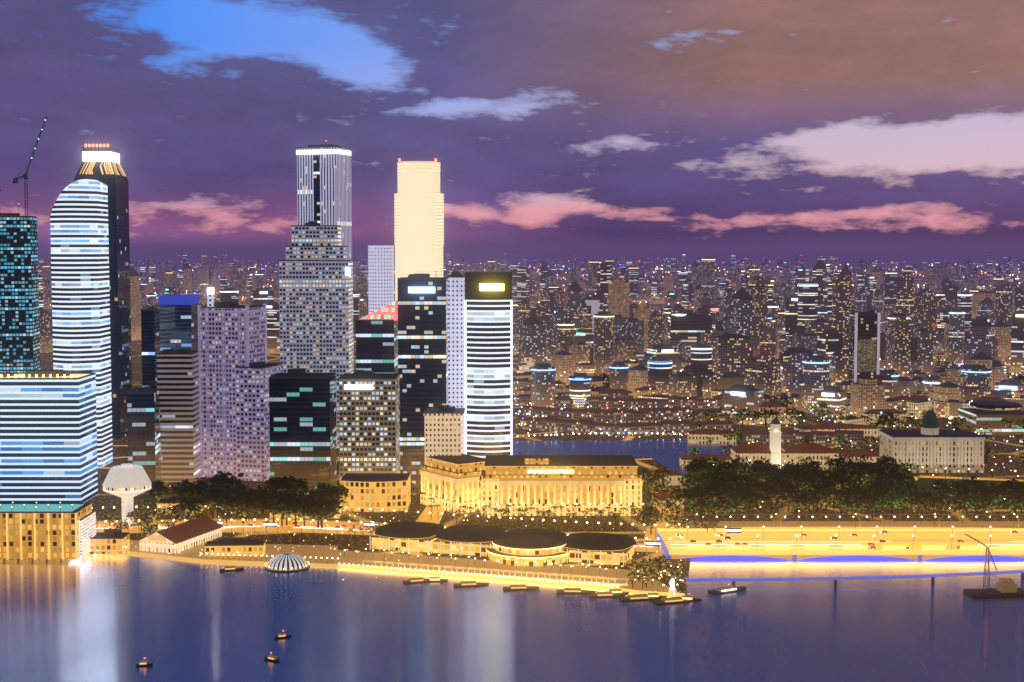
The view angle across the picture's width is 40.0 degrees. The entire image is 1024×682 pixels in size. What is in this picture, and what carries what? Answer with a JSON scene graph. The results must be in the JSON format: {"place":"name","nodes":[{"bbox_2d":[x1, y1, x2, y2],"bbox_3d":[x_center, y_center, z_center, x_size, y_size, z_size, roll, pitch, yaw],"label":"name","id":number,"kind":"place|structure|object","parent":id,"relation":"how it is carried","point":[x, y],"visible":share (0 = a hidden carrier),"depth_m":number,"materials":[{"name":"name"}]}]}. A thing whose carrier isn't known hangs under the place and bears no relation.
{"place":"outdoors","nodes":[
{"label":"outdoors","id":0,"kind":"place"},
{"bbox_2d":[74,144,131,438],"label":"dark blue tower","id":1,"kind":"structure","parent":0,"point":[101,164],"depth_m":1456.34,"materials":[{"name":"grey glass"}]},
{"bbox_2d":[124,540,684,596],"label":"waterfront promenade","id":2,"kind":"structure","parent":0,"point":[324,556],"depth_m":872.78,"materials":[{"name":"yellow concrete"}]},
{"bbox_2d":[0,527,1023,681],"bbox_3d":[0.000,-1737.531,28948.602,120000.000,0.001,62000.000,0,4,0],"label":"bay water","id":3,"kind":"structure","parent":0,"point":[102,618],"depth_m":742.67,"materials":[{"name":"blue liquid"}]},
{"bbox_2d":[0,502,95,562],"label":"waterfront building","id":4,"kind":"structure","parent":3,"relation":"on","point":[46,531],"depth_m":888.67,"materials":[{"name":"yellow"}]},
{"bbox_2d":[265,553,309,572],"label":"dome pavilion","id":5,"kind":"structure","parent":3,"relation":"on","point":[286,563],"depth_m":870.39,"materials":[{"name":"white metal"}]},
{"bbox_2d":[136,566,746,666],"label":"boats","id":6,"kind":"object","parent":3,"relation":"on","point":[664,599],"visible":1,"depth_m":812.05,"materials":[{"name":"brown"}]},
{"bbox_2d":[656,529,1023,560],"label":"bridge deck","id":7,"kind":"structure","parent":3,"relation":"on","point":[915,551],"depth_m":922.67,"materials":[{"name":"yellow concrete"}]},
{"bbox_2d":[657,513,1023,548],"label":"bridge","id":8,"kind":"structure","parent":7,"relation":"on","point":[855,546],"depth_m":903.94,"materials":[{"name":"beige concrete"}]},
{"bbox_2d":[683,570,1023,587],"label":"bridge","id":9,"kind":"structure","parent":3,"relation":"on","point":[835,579],"depth_m":829.36,"materials":[{"name":"white paint"}]},
{"bbox_2d":[963,533,1023,598],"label":"crane barge","id":10,"kind":"object","parent":3,"relation":"on","point":[1006,588],"visible":1,"depth_m":807.22,"materials":[{"name":"brown metal"}]},
{"bbox_2d":[0,0,1023,251],"label":"sky","id":11,"kind":"structure","parent":0,"point":[549,125],"materials":[{"name":"purple"}]},
{"bbox_2d":[38,252,1023,592],"bbox_3d":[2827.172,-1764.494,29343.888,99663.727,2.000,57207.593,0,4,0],"label":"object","id":12,"kind":"structure","parent":0,"point":[1000,464],"depth_m":1285.68,"materials":[{"name":"brown"}]},
{"bbox_2d":[0,204,39,372],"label":"skyscraper","id":13,"kind":"structure","parent":12,"relation":"on","point":[19,323],"depth_m":1503.50,"materials":[{"name":"teal"}]},
{"bbox_2d":[0,116,46,215],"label":"crane tower","id":14,"kind":"structure","parent":13,"relation":"on","point":[25,176],"depth_m":1500.29,"materials":[{"name":"black metal"}]},
{"bbox_2d":[0,365,97,502],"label":"office building","id":15,"kind":"structure","parent":12,"relation":"on","point":[48,437],"depth_m":1083.36,"materials":[{"name":"blue"}]},
{"bbox_2d":[50,179,112,467],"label":"skyscraper","id":16,"kind":"structure","parent":12,"relation":"on","point":[80,276],"depth_m":1252.94,"materials":[{"name":"grey glass"}]},
{"bbox_2d":[141,295,198,388],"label":"skyscraper","id":17,"kind":"structure","parent":12,"relation":"on","point":[170,321],"depth_m":1403.84,"materials":[{"name":"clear glass"}]},
{"bbox_2d":[157,342,199,481],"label":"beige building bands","id":18,"kind":"object","parent":12,"relation":"on","point":[178,378],"visible":0.98,"depth_m":1187.64,"materials":[{"name":"beige concrete"}]},
{"bbox_2d":[139,515,223,552],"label":"pier building","id":19,"kind":"structure","parent":12,"relation":"on","point":[192,533],"depth_m":928.25,"materials":[{"name":"white concrete"}]},
{"bbox_2d":[96,471,351,537],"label":"trees","id":20,"kind":"object","parent":12,"relation":"on","point":[223,491],"visible":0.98,"depth_m":1007.93,"materials":[{"name":"green plant"}]},
{"bbox_2d":[197,273,281,480],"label":"purple tower","id":21,"kind":"structure","parent":12,"relation":"on","point":[236,370],"depth_m":1204.47,"materials":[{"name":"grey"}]},
{"bbox_2d":[127,317,397,493],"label":"office buildings","id":22,"kind":"structure","parent":12,"relation":"on","point":[302,422],"depth_m":1129.85,"materials":[{"name":"black glass"}]},
{"bbox_2d":[360,300,397,320],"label":"neon roof sign","id":23,"kind":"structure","parent":22,"relation":"on","point":[389,311],"depth_m":1307.75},
{"bbox_2d":[279,221,353,447],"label":"stepped tower","id":24,"kind":"structure","parent":12,"relation":"on","point":[316,297],"depth_m":1381.87,"materials":[{"name":"grey"}]},
{"bbox_2d":[296,144,351,259],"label":"skyscraper","id":25,"kind":"structure","parent":12,"relation":"on","point":[324,184],"depth_m":1494.89,"materials":[{"name":"grey glass"}]},
{"bbox_2d":[339,370,399,479],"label":"office building","id":26,"kind":"structure","parent":12,"relation":"on","point":[369,421],"depth_m":1097.16,"materials":[{"name":"grey"}]},
{"bbox_2d":[340,473,410,511],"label":"building","id":27,"kind":"structure","parent":12,"relation":"on","point":[385,492],"depth_m":1056.81,"materials":[{"name":"yellow"}]},
{"bbox_2d":[394,159,443,300],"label":"skyscraper","id":28,"kind":"structure","parent":12,"relation":"on","point":[419,218],"depth_m":1699.86,"materials":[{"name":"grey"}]},
{"bbox_2d":[397,269,448,487],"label":"skyscraper","id":29,"kind":"structure","parent":12,"relation":"on","point":[423,336],"depth_m":1153.81,"materials":[{"name":"grey glass"}]},
{"bbox_2d":[423,405,464,464],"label":"cream building","id":30,"kind":"structure","parent":12,"relation":"on","point":[443,427],"depth_m":1092.50,"materials":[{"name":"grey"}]},
{"bbox_2d":[419,454,493,513],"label":"neoclassical building","id":31,"kind":"structure","parent":12,"relation":"on","point":[448,482],"depth_m":1060.15,"materials":[{"name":"beige stone"}]},
{"bbox_2d":[464,272,512,457],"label":"skyscraper","id":32,"kind":"structure","parent":12,"relation":"on","point":[488,348],"depth_m":1186.63,"materials":[{"name":"grey glass"}]},
{"bbox_2d":[349,483,647,538],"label":"trees","id":33,"kind":"object","parent":12,"relation":"on","point":[548,512],"visible":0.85,"depth_m":1009.43,"materials":[{"name":"brown plant"}]},
{"bbox_2d":[370,522,636,566],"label":"waterfront pavilion","id":34,"kind":"structure","parent":12,"relation":"on","point":[532,547],"depth_m":906.62,"materials":[{"name":"yellow"}]},
{"bbox_2d":[514,357,535,373],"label":"building","id":35,"kind":"structure","parent":12,"relation":"on","point":[526,364],"depth_m":2074.85,"materials":[{"name":"grey"}]},
{"bbox_2d":[38,259,1022,579],"bbox_3d":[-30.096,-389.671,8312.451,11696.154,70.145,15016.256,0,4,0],"label":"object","id":36,"kind":"object","parent":12,"relation":"on","point":[692,307],"visible":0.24,"depth_m":1888.69,"materials":[{"name":"gold metal"}]},
{"bbox_2d":[38,253,1023,426],"bbox_3d":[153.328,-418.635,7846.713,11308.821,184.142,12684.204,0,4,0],"label":"city blocks","id":37,"kind":"structure","parent":12,"relation":"on","point":[803,367],"depth_m":2343.24,"materials":[{"name":"brown"}]},
{"bbox_2d":[102,464,1017,551],"bbox_3d":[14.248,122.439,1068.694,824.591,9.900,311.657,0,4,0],"label":"street lamps","id":38,"kind":"object","parent":12,"relation":"on","point":[554,520],"visible":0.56,"depth_m":984.08,"materials":[{"name":"yellow metal"}]},
{"bbox_2d":[96,475,1023,551],"bbox_3d":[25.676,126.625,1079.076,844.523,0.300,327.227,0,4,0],"label":"road","id":39,"kind":"structure","parent":12,"relation":"on","point":[425,516],"depth_m":1007.76,"materials":[{"name":"asphalt"}]},
{"bbox_2d":[102,463,151,525],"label":"mushroom-shaped tower","id":40,"kind":"structure","parent":39,"relation":"on","point":[126,482],"depth_m":994.93,"materials":[{"name":"white paint"}]},
{"bbox_2d":[96,520,1017,548],"bbox_3d":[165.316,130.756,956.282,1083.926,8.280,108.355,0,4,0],"label":"vehicles","id":41,"kind":"object","parent":39,"relation":"on","point":[647,543],"visible":0.56,"depth_m":951.50,"materials":[{"name":"white paint"}]},
{"bbox_2d":[96,523,1023,546],"bbox_3d":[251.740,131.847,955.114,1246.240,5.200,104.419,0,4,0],"label":"traffic light trails","id":42,"kind":"object","parent":39,"relation":"on","point":[639,544],"visible":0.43,"depth_m":922.61,"materials":[{"name":"yellow"}]},
{"bbox_2d":[479,455,643,515],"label":"neoclassical building","id":43,"kind":"structure","parent":12,"relation":"on","point":[584,482],"depth_m":1040.66,"materials":[{"name":"yellow stone"}]},
{"bbox_2d":[517,433,685,439],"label":"waterfront lights","id":44,"kind":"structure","parent":12,"relation":"on","point":[595,433],"depth_m":1463.88,"materials":[{"name":"yellow metal"}]},
{"bbox_2d":[669,578,675,596],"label":"merlion statue","id":45,"kind":"object","parent":12,"relation":"on","point":[672,588],"visible":1,"depth_m":808.61,"materials":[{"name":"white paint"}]},
{"bbox_2d":[515,396,863,446],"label":"low-rise buildings","id":46,"kind":"structure","parent":12,"relation":"on","point":[568,418],"depth_m":1538.72,"materials":[{"name":"brown"}]},
{"bbox_2d":[629,314,751,368],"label":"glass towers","id":47,"kind":"structure","parent":12,"relation":"on","point":[688,329],"depth_m":2204.03,"materials":[{"name":"grey"}]},
{"bbox_2d":[531,289,995,384],"bbox_3d":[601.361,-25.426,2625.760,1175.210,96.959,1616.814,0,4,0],"label":"distant buildings","id":48,"kind":"structure","parent":12,"relation":"on","point":[731,348],"depth_m":2303.45,"materials":[{"name":"brown"}]},
{"bbox_2d":[650,408,880,505],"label":"low-rise buildings","id":49,"kind":"structure","parent":12,"relation":"on","point":[697,436],"depth_m":1422.77,"materials":[{"name":"brown concrete"}]},
{"bbox_2d":[730,417,837,469],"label":"clock tower building","id":50,"kind":"structure","parent":12,"relation":"on","point":[775,452],"depth_m":1253.37,"materials":[{"name":"white stone"}]},
{"bbox_2d":[555,354,1023,429],"bbox_3d":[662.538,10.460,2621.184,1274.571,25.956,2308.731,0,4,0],"label":"city trees","id":51,"kind":"object","parent":12,"relation":"on","point":[883,418],"visible":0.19,"depth_m":1551.71,"materials":[{"name":"green plant"}]},
{"bbox_2d":[637,471,1004,591],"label":"street lamps","id":52,"kind":"object","parent":12,"relation":"on","point":[797,515],"visible":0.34,"depth_m":842.52,"materials":[{"name":"grey metal"}]},
{"bbox_2d":[624,402,1023,589],"bbox_3d":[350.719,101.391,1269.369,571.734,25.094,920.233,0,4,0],"label":"trees","id":53,"kind":"object","parent":12,"relation":"on","point":[718,486],"visible":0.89,"depth_m":1059.16,"materials":[{"name":"green plant"}]},
{"bbox_2d":[848,310,880,384],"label":"tower","id":54,"kind":"structure","parent":12,"relation":"on","point":[864,344],"depth_m":1754.28,"materials":[{"name":"grey"}]},
{"bbox_2d":[878,407,985,472],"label":"domed building","id":55,"kind":"structure","parent":12,"relation":"on","point":[929,447],"depth_m":1238.45,"materials":[{"name":"grey stone"}]},
{"bbox_2d":[958,401,1023,434],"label":"building","id":56,"kind":"structure","parent":12,"relation":"on","point":[992,414],"depth_m":1491.86,"materials":[{"name":"grey"}]},
{"bbox_2d":[513,438,736,488],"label":"river water","id":57,"kind":"structure","parent":0,"point":[666,452],"depth_m":1387.61,"materials":[{"name":"blue liquid"}]},
{"bbox_2d":[916,478,1023,505],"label":"padang field","id":58,"kind":"structure","parent":0,"point":[925,483],"depth_m":1177.31,"materials":[{"name":"green plant"}]}
]}

